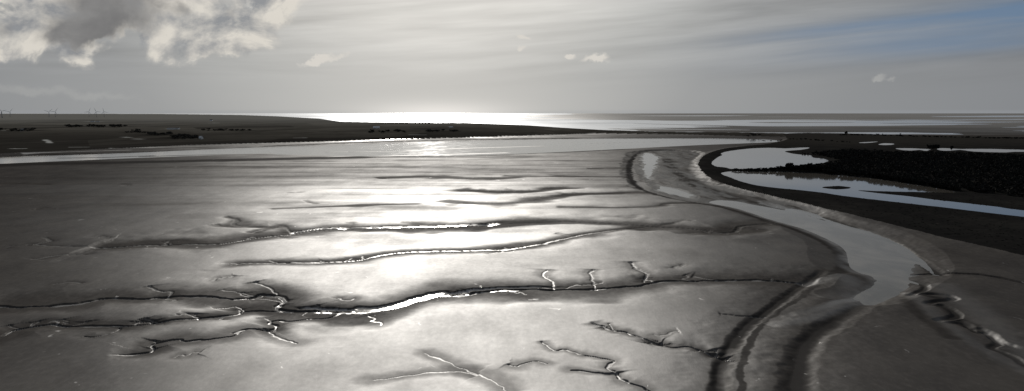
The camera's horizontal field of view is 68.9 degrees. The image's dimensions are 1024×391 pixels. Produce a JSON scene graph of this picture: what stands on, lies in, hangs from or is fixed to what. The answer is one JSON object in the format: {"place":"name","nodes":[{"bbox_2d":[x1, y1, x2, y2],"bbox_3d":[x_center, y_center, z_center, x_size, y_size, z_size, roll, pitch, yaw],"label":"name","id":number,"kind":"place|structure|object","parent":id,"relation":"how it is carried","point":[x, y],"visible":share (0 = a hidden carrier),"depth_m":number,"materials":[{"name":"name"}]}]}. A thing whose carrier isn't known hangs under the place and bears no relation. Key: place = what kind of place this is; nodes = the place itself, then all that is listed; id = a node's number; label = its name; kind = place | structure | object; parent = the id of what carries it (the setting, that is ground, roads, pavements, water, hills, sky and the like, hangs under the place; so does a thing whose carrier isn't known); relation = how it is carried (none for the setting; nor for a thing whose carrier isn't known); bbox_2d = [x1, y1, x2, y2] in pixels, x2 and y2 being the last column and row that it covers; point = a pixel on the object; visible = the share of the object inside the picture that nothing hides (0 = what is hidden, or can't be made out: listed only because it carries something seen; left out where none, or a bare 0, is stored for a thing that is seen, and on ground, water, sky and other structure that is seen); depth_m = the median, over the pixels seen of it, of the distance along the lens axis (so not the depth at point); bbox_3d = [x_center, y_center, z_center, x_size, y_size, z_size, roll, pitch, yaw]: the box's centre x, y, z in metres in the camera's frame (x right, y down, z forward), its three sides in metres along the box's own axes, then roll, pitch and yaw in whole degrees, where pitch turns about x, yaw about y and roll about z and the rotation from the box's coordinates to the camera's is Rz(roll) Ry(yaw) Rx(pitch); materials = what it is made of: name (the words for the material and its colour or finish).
{"place":"outdoors","nodes":[
{"label":"outdoors","id":0,"kind":"place"},
{"bbox_2d":[0,114,785,152],"bbox_3d":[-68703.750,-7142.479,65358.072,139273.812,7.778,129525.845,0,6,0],"label":"salt marsh","id":1,"kind":"structure","parent":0,"point":[51,132],"depth_m":2785.03,"materials":[{"name":"soil"}]},
{"bbox_2d":[0,138,939,314],"bbox_3d":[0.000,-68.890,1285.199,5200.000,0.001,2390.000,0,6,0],"label":"river water","id":2,"kind":"structure","parent":0,"point":[887,264],"depth_m":1226.63,"materials":[{"name":"grey liquid"}]},
{"bbox_2d":[0,133,1023,390],"bbox_3d":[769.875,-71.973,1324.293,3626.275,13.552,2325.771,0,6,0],"label":"mudflat","id":3,"kind":"structure","parent":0,"point":[614,269],"depth_m":312.13,"materials":[{"name":"grey soil"}]},
{"bbox_2d":[0,113,1023,134],"bbox_3d":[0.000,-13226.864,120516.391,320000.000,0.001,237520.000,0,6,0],"label":"sea","id":4,"kind":"structure","parent":0,"point":[510,119],"depth_m":6484.85,"materials":[{"name":"liquid"}]},
{"bbox_2d":[0,0,1023,112],"label":"sky","id":5,"kind":"structure","parent":0,"point":[66,56],"materials":[{"name":"grey"}]},
{"bbox_2d":[199,113,1023,134],"bbox_3d":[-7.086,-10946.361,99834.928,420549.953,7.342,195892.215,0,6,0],"label":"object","id":6,"kind":"structure","parent":0,"point":[992,127],"depth_m":7337.96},
{"bbox_2d":[711,147,827,168],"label":"pond water","id":7,"kind":"structure","parent":0,"point":[753,158],"depth_m":1149.15,"materials":[{"name":"grey liquid"}]},
{"bbox_2d":[698,133,1023,254],"bbox_3d":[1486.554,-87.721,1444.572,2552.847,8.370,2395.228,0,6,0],"label":"salt marsh","id":8,"kind":"structure","parent":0,"point":[981,224],"depth_m":620.28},
{"bbox_2d":[764,186,1023,251],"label":"marsh tussocks","id":9,"kind":"object","parent":8,"relation":"on","point":[935,208],"visible":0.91,"depth_m":504.81,"materials":[{"name":"black plant"}]},
{"bbox_2d":[811,148,1023,196],"bbox_3d":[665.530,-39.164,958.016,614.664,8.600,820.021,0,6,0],"label":"scrub thicket","id":10,"kind":"object","parent":8,"relation":"on","point":[939,161],"visible":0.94,"depth_m":927.85,"materials":[{"name":"black plant"}]},
{"bbox_2d":[721,171,1023,216],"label":"pond water","id":11,"kind":"structure","parent":0,"point":[814,182],"depth_m":710.78,"materials":[{"name":"grey liquid"}]},
{"bbox_2d":[896,148,929,150],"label":"pond water","id":12,"kind":"structure","parent":0,"point":[909,149],"depth_m":1433.28,"materials":[{"name":"grey liquid"}]},
{"bbox_2d":[938,148,1023,151],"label":"pond water","id":13,"kind":"structure","parent":0,"point":[990,150],"depth_m":1394.96,"materials":[{"name":"grey liquid"}]}
]}

